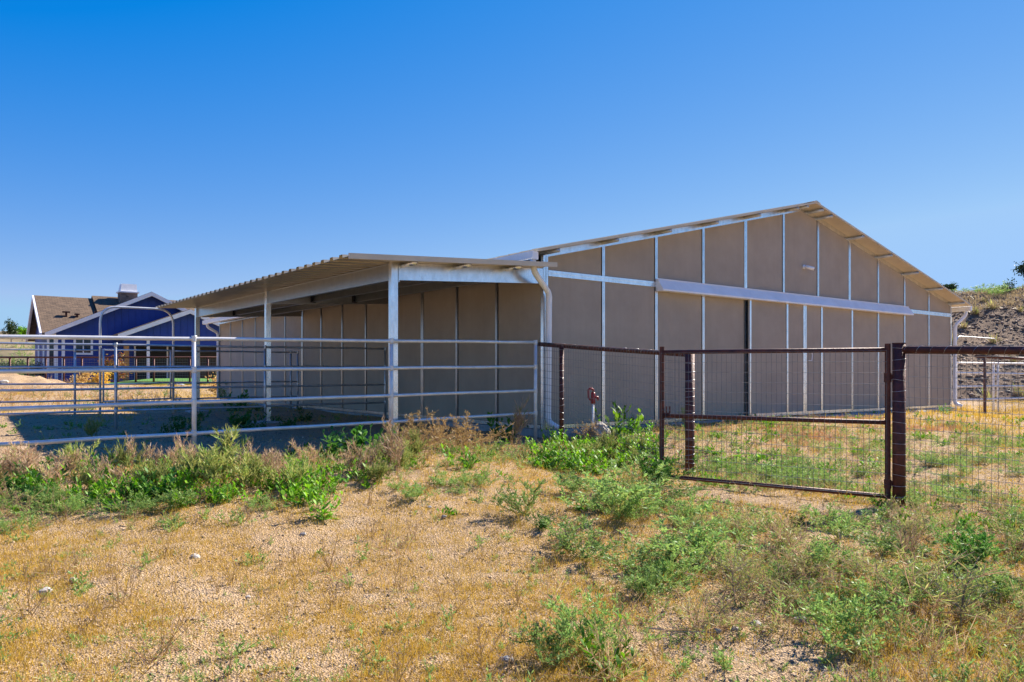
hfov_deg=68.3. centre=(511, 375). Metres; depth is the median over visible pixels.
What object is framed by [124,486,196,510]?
feathery weed
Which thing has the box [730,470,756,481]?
feathery weed
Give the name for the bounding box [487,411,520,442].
leafy weed
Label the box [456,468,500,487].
feathery weed
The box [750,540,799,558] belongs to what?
wispy weed
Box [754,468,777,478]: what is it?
feathery weed
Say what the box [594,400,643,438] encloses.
leafy weed
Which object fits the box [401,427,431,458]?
seeding weed
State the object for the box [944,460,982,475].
feathery weed
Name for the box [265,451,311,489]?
seeding weed
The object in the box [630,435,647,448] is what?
seeding weed
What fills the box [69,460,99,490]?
seeding weed
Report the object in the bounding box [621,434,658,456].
leafy weed
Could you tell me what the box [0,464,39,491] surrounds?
leafy weed
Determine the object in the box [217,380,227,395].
feathery weed
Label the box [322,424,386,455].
leafy weed
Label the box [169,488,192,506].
leafy weed
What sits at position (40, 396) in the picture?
field weeds
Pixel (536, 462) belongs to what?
leafy weed
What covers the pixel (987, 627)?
wispy weed
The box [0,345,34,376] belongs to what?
distant scrub
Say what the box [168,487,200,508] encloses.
leafy weed
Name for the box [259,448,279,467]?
seeding weed
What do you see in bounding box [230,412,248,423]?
leafy weed
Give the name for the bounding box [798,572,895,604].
feathery weed
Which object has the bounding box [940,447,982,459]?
feathery weed
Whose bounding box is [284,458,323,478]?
leafy weed
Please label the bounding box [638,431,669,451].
leafy weed
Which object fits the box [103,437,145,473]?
seeding weed
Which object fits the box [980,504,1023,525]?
feathery weed
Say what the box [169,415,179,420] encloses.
leafy weed
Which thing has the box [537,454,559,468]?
leafy weed
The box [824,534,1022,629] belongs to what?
wispy weed
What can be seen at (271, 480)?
leafy weed
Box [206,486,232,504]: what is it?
leafy weed
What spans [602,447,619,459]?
seeding weed
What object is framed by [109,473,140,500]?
leafy weed
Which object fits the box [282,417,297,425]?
leafy weed
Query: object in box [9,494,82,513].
feathery weed
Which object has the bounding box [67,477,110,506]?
leafy weed
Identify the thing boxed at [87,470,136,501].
leafy weed
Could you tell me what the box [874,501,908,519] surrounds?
leafy weed
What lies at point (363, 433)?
leafy weed
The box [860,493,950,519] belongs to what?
wispy weed
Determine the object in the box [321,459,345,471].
leafy weed
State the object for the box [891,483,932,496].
feathery weed
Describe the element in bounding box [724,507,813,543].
wispy weed
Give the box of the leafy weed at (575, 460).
[547,447,592,472]
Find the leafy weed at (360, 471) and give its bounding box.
[353,456,389,483]
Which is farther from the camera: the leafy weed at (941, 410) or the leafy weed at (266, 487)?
the leafy weed at (941, 410)
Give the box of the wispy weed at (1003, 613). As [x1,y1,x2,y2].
[974,591,1023,631]
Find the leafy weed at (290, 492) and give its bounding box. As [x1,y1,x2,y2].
[281,468,321,504]
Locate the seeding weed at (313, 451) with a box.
[288,440,321,462]
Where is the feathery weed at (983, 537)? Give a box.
[927,517,1004,566]
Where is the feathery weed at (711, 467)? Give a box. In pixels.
[703,457,724,470]
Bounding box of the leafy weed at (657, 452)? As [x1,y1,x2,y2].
[642,449,681,466]
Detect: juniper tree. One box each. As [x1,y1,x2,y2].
[941,283,958,292]
[1011,261,1023,279]
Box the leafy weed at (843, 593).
[832,585,860,604]
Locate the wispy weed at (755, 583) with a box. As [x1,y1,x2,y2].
[677,550,796,593]
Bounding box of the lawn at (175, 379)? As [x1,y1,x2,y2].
[107,378,213,383]
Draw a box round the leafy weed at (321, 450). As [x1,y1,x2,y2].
[320,444,333,453]
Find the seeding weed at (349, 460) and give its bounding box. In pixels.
[328,443,358,472]
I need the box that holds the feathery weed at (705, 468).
[704,467,725,474]
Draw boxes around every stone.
[39,587,52,595]
[190,553,199,558]
[500,655,513,661]
[749,620,761,625]
[794,616,806,624]
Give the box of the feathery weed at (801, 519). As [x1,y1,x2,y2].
[783,510,809,527]
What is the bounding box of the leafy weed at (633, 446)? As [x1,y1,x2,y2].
[610,437,642,454]
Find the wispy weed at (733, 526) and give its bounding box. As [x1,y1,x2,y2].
[708,514,762,535]
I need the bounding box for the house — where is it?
[25,284,243,380]
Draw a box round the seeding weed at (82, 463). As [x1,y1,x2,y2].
[80,456,102,477]
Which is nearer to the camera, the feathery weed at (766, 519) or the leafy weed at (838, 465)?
the feathery weed at (766, 519)
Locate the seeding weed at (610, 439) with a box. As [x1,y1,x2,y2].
[597,428,621,452]
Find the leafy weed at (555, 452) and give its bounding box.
[551,450,578,467]
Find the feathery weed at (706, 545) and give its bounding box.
[669,532,730,560]
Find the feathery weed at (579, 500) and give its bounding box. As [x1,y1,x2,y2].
[559,485,599,506]
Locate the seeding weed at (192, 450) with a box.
[168,442,200,479]
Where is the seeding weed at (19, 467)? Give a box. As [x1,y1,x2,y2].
[4,455,30,483]
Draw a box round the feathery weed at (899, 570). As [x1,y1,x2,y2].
[850,558,931,596]
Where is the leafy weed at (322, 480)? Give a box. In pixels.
[301,460,333,488]
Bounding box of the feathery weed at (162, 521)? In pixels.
[152,512,187,525]
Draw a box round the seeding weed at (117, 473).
[85,451,124,490]
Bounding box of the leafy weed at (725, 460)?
[716,454,737,464]
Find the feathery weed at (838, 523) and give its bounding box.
[797,497,884,541]
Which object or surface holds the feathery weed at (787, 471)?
on the ground at (788, 652)
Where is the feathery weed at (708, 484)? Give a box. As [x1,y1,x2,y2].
[700,474,724,486]
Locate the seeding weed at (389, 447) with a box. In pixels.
[376,415,405,474]
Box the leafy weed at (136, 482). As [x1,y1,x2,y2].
[128,469,181,504]
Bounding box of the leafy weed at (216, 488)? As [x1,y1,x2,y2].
[194,477,230,502]
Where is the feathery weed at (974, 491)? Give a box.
[937,479,992,499]
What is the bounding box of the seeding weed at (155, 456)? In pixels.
[148,446,172,466]
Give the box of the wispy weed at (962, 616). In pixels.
[912,593,1023,621]
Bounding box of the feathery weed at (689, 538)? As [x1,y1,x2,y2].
[594,502,789,563]
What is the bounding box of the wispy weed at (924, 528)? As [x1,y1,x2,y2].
[862,512,955,547]
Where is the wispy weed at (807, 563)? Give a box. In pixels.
[769,552,840,573]
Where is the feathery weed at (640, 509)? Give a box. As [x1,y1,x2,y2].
[639,500,656,513]
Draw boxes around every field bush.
[69,372,92,382]
[82,372,111,383]
[204,372,216,392]
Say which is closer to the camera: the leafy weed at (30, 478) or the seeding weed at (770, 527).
the seeding weed at (770, 527)
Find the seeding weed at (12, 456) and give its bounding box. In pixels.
[1,443,37,476]
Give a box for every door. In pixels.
[136,346,216,379]
[748,300,804,416]
[805,305,852,413]
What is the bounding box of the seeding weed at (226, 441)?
[194,421,250,481]
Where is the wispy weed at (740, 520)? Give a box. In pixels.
[704,507,769,531]
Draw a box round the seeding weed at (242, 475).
[214,445,262,487]
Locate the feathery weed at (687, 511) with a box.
[652,495,726,525]
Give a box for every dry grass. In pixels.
[0,384,1023,434]
[0,415,1023,681]
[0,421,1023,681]
[647,414,971,448]
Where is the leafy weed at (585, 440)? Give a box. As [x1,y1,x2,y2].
[563,433,588,447]
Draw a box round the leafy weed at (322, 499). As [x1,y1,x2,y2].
[302,484,342,520]
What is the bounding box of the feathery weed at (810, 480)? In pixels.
[769,469,853,489]
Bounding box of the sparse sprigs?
[0,461,1023,681]
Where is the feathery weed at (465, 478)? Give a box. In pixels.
[441,468,493,484]
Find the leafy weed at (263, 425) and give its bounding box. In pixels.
[249,421,266,427]
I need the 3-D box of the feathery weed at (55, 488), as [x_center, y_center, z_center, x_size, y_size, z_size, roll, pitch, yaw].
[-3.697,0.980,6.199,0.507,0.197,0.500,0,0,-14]
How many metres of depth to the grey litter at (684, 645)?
3.78 m
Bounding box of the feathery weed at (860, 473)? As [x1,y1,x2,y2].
[844,465,869,476]
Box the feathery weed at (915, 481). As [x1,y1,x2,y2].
[906,476,924,486]
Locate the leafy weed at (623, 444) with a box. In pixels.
[587,438,625,460]
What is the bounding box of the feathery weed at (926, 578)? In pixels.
[882,564,980,591]
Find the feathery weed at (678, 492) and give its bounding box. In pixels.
[615,472,706,502]
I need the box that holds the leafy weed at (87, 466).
[79,454,115,479]
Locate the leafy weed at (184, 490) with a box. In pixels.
[166,477,191,496]
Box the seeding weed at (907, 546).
[891,524,920,565]
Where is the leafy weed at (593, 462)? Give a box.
[576,450,616,474]
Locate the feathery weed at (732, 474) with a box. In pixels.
[720,466,741,475]
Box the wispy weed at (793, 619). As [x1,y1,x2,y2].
[762,598,834,632]
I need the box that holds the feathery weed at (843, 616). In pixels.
[755,580,908,653]
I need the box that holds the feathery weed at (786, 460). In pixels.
[774,455,796,467]
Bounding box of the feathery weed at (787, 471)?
[754,462,811,480]
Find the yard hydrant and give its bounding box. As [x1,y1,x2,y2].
[587,388,599,421]
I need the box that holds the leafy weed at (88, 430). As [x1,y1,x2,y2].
[83,414,105,436]
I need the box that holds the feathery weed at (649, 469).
[624,450,699,486]
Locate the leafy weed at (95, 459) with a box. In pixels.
[87,452,126,473]
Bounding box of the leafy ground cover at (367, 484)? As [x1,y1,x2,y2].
[0,412,1023,564]
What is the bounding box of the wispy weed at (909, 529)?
[870,508,953,537]
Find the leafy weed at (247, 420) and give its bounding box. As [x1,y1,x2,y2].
[227,408,270,428]
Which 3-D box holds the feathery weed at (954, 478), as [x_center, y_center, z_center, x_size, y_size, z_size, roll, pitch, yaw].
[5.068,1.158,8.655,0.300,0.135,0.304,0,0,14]
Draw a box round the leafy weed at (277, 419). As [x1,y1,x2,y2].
[269,414,279,420]
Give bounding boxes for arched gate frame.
[99,306,173,413]
[957,336,997,355]
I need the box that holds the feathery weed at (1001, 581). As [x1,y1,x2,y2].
[942,558,1023,602]
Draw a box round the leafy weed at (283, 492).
[276,472,322,505]
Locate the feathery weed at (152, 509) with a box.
[128,498,173,512]
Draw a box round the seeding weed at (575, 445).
[569,438,581,453]
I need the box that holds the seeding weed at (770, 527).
[768,515,790,542]
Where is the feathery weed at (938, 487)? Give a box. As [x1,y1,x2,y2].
[926,481,979,498]
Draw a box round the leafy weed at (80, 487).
[75,480,101,496]
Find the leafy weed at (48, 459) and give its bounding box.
[13,456,69,482]
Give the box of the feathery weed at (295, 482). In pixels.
[268,474,311,486]
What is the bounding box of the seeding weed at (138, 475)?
[121,454,159,483]
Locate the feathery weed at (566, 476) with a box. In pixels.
[557,470,585,482]
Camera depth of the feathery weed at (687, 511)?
6.25 m
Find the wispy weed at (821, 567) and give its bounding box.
[758,549,842,577]
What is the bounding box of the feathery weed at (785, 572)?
[752,558,820,578]
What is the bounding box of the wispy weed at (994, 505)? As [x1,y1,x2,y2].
[971,498,1017,512]
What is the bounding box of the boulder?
[589,422,610,439]
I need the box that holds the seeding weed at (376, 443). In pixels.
[375,439,395,462]
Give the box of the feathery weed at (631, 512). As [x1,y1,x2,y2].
[604,498,664,516]
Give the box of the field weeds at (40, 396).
[0,376,203,410]
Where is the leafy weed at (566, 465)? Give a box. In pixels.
[554,457,574,470]
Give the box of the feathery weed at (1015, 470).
[992,461,1023,474]
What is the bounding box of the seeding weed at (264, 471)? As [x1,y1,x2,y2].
[239,451,270,485]
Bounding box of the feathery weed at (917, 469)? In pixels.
[906,461,936,473]
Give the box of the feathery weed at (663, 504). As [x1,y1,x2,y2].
[625,486,676,509]
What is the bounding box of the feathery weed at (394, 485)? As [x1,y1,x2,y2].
[386,476,409,489]
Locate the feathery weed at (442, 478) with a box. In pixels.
[428,471,473,486]
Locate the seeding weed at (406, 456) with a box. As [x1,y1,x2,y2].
[392,449,415,469]
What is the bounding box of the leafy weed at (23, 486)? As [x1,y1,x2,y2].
[12,471,44,490]
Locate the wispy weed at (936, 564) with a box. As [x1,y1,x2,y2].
[829,549,1022,587]
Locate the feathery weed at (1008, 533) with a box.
[998,521,1023,549]
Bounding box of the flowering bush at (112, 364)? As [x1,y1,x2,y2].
[101,352,132,380]
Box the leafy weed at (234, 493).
[208,473,244,503]
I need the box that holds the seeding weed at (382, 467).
[365,455,397,482]
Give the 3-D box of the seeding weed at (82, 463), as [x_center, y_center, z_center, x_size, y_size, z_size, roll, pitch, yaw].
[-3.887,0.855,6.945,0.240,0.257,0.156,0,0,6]
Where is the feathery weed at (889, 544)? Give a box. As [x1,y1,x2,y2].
[830,521,941,558]
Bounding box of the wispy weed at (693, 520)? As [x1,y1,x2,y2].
[649,504,718,538]
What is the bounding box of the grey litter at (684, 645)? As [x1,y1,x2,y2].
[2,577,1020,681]
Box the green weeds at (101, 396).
[4,386,190,410]
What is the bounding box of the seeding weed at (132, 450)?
[124,432,156,471]
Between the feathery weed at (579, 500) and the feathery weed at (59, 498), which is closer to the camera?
the feathery weed at (59, 498)
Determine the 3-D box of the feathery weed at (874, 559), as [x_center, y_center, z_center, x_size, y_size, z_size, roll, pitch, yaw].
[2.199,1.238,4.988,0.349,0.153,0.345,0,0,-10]
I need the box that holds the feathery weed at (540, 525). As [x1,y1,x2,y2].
[525,507,558,529]
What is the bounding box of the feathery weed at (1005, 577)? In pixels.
[934,560,1022,598]
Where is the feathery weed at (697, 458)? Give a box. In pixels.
[664,452,717,464]
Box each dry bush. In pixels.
[382,408,480,449]
[395,414,480,448]
[402,410,514,451]
[569,422,616,440]
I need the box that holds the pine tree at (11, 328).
[0,318,17,341]
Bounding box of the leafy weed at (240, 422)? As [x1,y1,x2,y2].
[228,415,246,423]
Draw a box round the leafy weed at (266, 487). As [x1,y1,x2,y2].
[257,474,278,491]
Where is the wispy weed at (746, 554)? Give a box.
[709,543,777,568]
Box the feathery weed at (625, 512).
[592,497,660,521]
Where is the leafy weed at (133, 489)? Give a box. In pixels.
[120,479,147,502]
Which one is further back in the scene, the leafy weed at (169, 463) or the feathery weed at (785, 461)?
the feathery weed at (785, 461)
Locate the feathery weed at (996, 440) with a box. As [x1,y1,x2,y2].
[984,437,1007,444]
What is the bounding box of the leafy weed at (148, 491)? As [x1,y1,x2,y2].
[113,472,166,503]
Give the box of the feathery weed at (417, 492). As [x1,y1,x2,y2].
[395,478,449,499]
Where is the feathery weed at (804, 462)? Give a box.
[783,457,823,469]
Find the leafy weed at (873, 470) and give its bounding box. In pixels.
[860,466,880,475]
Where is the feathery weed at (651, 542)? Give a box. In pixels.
[645,535,658,550]
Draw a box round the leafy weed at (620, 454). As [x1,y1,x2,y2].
[600,444,634,463]
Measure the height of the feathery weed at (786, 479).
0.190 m
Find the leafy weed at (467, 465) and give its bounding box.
[441,442,480,469]
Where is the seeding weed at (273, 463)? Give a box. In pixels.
[261,447,284,476]
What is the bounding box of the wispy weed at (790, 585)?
[732,566,837,617]
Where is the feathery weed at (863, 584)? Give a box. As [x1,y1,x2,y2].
[836,562,948,608]
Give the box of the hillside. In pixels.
[952,289,1023,400]
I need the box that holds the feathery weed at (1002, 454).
[986,451,1023,463]
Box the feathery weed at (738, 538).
[735,532,758,549]
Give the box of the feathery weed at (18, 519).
[0,510,36,529]
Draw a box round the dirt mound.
[0,374,78,388]
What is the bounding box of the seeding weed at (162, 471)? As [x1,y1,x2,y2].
[133,460,176,485]
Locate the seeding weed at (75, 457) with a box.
[47,447,98,479]
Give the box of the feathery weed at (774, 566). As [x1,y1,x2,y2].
[758,560,815,584]
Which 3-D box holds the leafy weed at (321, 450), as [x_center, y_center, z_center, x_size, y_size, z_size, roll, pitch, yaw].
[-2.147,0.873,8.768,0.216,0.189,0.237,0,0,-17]
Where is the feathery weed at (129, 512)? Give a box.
[84,490,162,515]
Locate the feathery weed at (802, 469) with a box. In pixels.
[773,464,835,480]
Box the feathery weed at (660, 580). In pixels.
[600,559,696,597]
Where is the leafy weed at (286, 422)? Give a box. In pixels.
[278,417,292,425]
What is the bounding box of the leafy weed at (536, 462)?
[527,451,555,468]
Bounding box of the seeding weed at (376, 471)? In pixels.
[365,455,389,484]
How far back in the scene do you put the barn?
14.70 m
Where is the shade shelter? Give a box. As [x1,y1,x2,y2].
[156,253,556,434]
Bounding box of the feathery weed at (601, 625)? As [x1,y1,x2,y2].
[538,585,668,654]
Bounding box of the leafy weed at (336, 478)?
[310,463,355,490]
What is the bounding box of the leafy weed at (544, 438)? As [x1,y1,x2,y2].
[541,425,567,445]
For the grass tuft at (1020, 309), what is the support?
on the hillside
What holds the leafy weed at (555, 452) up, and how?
on the ground at (788, 652)
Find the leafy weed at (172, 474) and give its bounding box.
[140,466,176,502]
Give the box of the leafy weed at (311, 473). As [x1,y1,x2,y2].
[300,464,321,482]
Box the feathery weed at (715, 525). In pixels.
[669,516,730,537]
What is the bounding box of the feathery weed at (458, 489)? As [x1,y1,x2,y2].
[445,484,467,493]
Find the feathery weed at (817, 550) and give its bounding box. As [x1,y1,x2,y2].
[774,527,879,574]
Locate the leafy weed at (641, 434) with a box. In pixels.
[630,419,655,438]
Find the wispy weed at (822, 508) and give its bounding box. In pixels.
[795,497,864,526]
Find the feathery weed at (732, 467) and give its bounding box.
[712,462,751,473]
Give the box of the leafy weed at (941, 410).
[939,403,950,413]
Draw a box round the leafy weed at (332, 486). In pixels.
[308,480,337,501]
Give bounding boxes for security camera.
[802,265,814,269]
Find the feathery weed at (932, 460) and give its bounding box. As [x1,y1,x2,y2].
[910,453,950,466]
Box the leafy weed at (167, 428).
[160,423,179,432]
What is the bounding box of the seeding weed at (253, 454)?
[229,441,261,478]
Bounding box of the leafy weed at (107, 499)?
[96,481,149,511]
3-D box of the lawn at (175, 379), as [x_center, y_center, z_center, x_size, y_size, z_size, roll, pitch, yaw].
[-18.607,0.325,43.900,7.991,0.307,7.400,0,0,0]
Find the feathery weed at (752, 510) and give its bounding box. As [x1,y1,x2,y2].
[719,499,773,528]
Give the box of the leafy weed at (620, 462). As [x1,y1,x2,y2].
[602,449,627,466]
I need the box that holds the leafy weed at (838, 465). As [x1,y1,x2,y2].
[818,458,839,471]
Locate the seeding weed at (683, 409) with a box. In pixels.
[680,407,684,425]
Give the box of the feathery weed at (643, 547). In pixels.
[606,533,710,569]
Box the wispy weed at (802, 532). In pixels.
[770,510,825,547]
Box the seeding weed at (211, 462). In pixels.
[178,446,232,486]
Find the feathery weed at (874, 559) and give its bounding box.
[832,554,879,572]
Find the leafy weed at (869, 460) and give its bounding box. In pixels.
[859,458,881,466]
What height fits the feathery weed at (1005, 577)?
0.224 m
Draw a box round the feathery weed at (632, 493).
[553,450,670,513]
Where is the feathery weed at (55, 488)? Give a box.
[32,481,90,502]
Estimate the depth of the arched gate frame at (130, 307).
17.12 m
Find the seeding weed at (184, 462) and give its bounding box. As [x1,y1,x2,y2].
[174,448,201,484]
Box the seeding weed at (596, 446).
[590,442,605,460]
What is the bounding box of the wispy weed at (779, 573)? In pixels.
[694,546,849,615]
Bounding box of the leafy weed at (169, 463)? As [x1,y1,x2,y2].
[156,453,197,473]
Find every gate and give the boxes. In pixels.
[102,349,171,401]
[660,344,892,498]
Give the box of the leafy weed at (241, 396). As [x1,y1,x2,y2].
[220,389,248,411]
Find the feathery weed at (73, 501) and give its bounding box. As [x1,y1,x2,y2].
[55,490,110,513]
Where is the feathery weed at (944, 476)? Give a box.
[934,470,964,481]
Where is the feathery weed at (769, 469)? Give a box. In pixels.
[736,460,791,475]
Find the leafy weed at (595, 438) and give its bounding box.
[586,434,608,442]
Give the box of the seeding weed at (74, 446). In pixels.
[54,438,100,473]
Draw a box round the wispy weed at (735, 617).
[671,588,807,631]
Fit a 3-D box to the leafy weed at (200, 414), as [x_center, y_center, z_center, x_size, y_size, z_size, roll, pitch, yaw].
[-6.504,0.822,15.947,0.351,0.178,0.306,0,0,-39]
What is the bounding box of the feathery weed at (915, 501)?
[879,487,941,505]
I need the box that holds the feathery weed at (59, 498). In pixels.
[38,490,70,505]
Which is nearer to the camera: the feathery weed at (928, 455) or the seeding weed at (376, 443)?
the seeding weed at (376, 443)
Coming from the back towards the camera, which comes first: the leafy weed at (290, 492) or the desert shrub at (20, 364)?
the desert shrub at (20, 364)
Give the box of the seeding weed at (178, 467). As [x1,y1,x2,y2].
[158,454,193,478]
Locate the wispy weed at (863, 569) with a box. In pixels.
[824,545,911,597]
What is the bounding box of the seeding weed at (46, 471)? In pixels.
[34,450,71,486]
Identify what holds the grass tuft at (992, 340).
on the hillside
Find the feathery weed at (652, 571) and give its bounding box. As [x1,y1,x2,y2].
[609,566,662,598]
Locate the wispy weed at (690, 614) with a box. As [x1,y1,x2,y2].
[656,583,792,634]
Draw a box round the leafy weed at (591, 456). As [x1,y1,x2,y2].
[560,447,599,470]
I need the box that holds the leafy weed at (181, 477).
[166,464,195,490]
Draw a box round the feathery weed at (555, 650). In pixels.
[498,610,587,665]
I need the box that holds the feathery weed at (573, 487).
[551,468,607,491]
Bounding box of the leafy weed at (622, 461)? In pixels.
[609,453,629,467]
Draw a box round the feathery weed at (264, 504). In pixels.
[244,496,291,510]
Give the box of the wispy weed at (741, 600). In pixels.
[709,569,771,606]
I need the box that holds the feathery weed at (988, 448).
[971,443,1004,451]
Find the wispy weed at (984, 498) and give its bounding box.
[973,493,1019,510]
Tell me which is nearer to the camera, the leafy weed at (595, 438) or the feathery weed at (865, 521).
the feathery weed at (865, 521)
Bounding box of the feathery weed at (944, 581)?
[919,576,967,601]
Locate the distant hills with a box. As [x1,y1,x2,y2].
[0,331,34,368]
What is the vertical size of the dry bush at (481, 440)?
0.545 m
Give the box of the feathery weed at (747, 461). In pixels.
[735,456,768,468]
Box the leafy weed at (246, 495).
[235,486,272,503]
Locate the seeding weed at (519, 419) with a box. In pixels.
[512,394,535,439]
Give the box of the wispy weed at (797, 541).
[727,521,848,560]
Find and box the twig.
[644,627,714,632]
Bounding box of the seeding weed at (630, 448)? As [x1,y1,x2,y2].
[628,444,641,454]
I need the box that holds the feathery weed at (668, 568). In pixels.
[619,543,717,580]
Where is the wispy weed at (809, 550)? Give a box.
[748,534,886,571]
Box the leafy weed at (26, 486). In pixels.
[17,483,41,501]
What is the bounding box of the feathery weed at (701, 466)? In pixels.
[695,461,710,471]
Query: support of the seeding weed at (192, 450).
on the ground at (788, 652)
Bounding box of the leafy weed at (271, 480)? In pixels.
[260,470,287,487]
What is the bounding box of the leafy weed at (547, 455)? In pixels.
[529,441,562,463]
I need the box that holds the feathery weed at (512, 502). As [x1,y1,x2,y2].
[469,476,549,515]
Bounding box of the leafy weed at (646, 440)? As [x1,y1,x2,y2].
[617,432,652,445]
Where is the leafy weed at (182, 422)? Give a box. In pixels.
[168,417,186,427]
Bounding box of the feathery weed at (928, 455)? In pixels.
[909,450,976,466]
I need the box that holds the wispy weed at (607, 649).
[561,620,679,681]
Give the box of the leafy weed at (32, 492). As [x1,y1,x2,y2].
[24,480,55,504]
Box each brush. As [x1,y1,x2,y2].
[952,285,1004,292]
[963,283,1000,291]
[975,286,1015,294]
[990,280,1020,290]
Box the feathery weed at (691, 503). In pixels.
[658,486,716,517]
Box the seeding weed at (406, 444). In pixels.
[384,440,413,467]
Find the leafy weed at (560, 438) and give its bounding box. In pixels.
[549,429,575,446]
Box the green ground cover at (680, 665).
[0,413,1023,681]
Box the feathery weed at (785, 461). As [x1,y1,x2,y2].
[769,455,796,465]
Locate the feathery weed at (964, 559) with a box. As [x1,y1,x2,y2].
[893,537,1023,572]
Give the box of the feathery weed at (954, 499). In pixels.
[938,486,995,505]
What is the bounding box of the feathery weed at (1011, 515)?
[977,512,1023,527]
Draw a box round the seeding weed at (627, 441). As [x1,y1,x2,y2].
[624,434,639,449]
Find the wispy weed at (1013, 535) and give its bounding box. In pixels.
[965,519,1023,549]
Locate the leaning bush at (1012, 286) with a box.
[993,277,1016,291]
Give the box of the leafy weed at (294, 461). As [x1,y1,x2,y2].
[281,455,311,468]
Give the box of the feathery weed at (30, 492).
[14,485,53,497]
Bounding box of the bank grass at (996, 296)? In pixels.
[953,285,1023,311]
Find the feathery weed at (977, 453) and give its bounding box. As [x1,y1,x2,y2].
[950,449,1013,463]
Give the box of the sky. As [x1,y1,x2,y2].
[0,0,1023,330]
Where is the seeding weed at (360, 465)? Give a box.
[357,448,381,475]
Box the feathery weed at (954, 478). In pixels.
[940,472,969,481]
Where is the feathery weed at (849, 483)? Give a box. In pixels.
[823,472,875,489]
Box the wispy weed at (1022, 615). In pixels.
[932,589,1023,627]
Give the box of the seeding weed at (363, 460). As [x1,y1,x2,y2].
[357,448,379,466]
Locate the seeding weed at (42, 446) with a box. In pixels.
[30,445,55,469]
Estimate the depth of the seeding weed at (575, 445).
9.79 m
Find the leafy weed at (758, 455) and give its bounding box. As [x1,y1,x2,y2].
[732,449,763,460]
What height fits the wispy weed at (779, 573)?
0.299 m
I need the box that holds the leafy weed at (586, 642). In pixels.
[572,611,635,679]
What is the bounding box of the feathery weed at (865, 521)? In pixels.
[833,507,900,526]
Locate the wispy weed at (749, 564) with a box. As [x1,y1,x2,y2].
[719,548,788,575]
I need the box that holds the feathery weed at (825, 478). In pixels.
[807,465,845,485]
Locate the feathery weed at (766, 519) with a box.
[751,508,794,530]
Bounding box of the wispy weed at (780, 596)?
[754,577,806,615]
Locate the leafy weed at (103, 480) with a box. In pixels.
[95,465,129,489]
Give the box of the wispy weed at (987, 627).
[948,606,1023,645]
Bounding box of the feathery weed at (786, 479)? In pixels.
[770,472,796,485]
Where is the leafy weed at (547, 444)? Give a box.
[525,436,562,456]
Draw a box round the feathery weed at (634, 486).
[619,475,682,490]
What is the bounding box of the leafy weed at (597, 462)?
[564,439,606,464]
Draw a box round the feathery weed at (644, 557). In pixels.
[601,547,712,587]
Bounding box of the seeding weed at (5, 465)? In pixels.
[0,455,15,474]
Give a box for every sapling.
[701,529,765,603]
[916,554,997,625]
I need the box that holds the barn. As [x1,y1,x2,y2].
[202,200,971,437]
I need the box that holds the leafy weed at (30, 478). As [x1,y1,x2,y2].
[23,464,65,492]
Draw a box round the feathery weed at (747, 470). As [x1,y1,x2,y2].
[729,462,764,472]
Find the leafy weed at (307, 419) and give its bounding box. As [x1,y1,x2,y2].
[292,412,312,421]
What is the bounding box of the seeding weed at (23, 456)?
[0,437,40,470]
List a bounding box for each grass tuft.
[968,303,986,313]
[976,385,1009,400]
[984,299,1002,308]
[987,333,1004,342]
[1010,381,1023,396]
[1014,305,1023,311]
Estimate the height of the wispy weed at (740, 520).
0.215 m
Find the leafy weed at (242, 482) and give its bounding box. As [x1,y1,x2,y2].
[229,475,256,486]
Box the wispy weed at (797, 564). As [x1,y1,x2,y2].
[732,548,861,587]
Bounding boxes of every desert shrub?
[0,359,8,368]
[3,358,26,374]
[26,361,44,374]
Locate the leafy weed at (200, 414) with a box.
[197,410,211,417]
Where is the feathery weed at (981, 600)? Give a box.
[901,564,1023,609]
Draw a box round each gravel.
[0,408,537,456]
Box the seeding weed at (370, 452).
[346,437,380,472]
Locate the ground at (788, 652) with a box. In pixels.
[0,384,1023,681]
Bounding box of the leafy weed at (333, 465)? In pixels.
[328,460,344,470]
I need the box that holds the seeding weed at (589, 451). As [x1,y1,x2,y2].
[580,443,603,460]
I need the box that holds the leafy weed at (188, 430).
[177,426,190,436]
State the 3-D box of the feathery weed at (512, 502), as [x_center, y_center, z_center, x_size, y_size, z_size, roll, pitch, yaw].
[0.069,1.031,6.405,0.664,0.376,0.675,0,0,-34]
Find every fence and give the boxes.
[0,335,536,449]
[0,342,386,429]
[0,348,98,413]
[0,356,216,383]
[174,350,298,408]
[537,342,694,475]
[892,343,1023,517]
[955,362,1023,412]
[975,354,1023,414]
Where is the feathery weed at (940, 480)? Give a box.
[922,477,952,485]
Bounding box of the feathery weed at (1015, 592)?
[997,580,1023,600]
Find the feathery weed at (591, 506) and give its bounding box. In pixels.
[576,485,648,510]
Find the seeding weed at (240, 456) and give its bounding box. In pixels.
[237,436,255,462]
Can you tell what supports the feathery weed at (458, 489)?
on the ground at (788, 652)
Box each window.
[43,345,44,368]
[47,333,55,368]
[73,340,92,354]
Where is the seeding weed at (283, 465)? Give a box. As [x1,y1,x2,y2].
[275,459,287,476]
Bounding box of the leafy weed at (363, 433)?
[336,423,397,455]
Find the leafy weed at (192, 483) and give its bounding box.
[177,465,206,488]
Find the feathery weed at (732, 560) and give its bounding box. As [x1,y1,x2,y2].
[710,549,759,572]
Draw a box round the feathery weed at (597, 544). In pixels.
[542,514,639,564]
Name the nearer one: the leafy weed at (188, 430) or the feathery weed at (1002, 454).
the feathery weed at (1002, 454)
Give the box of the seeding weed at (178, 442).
[167,433,197,459]

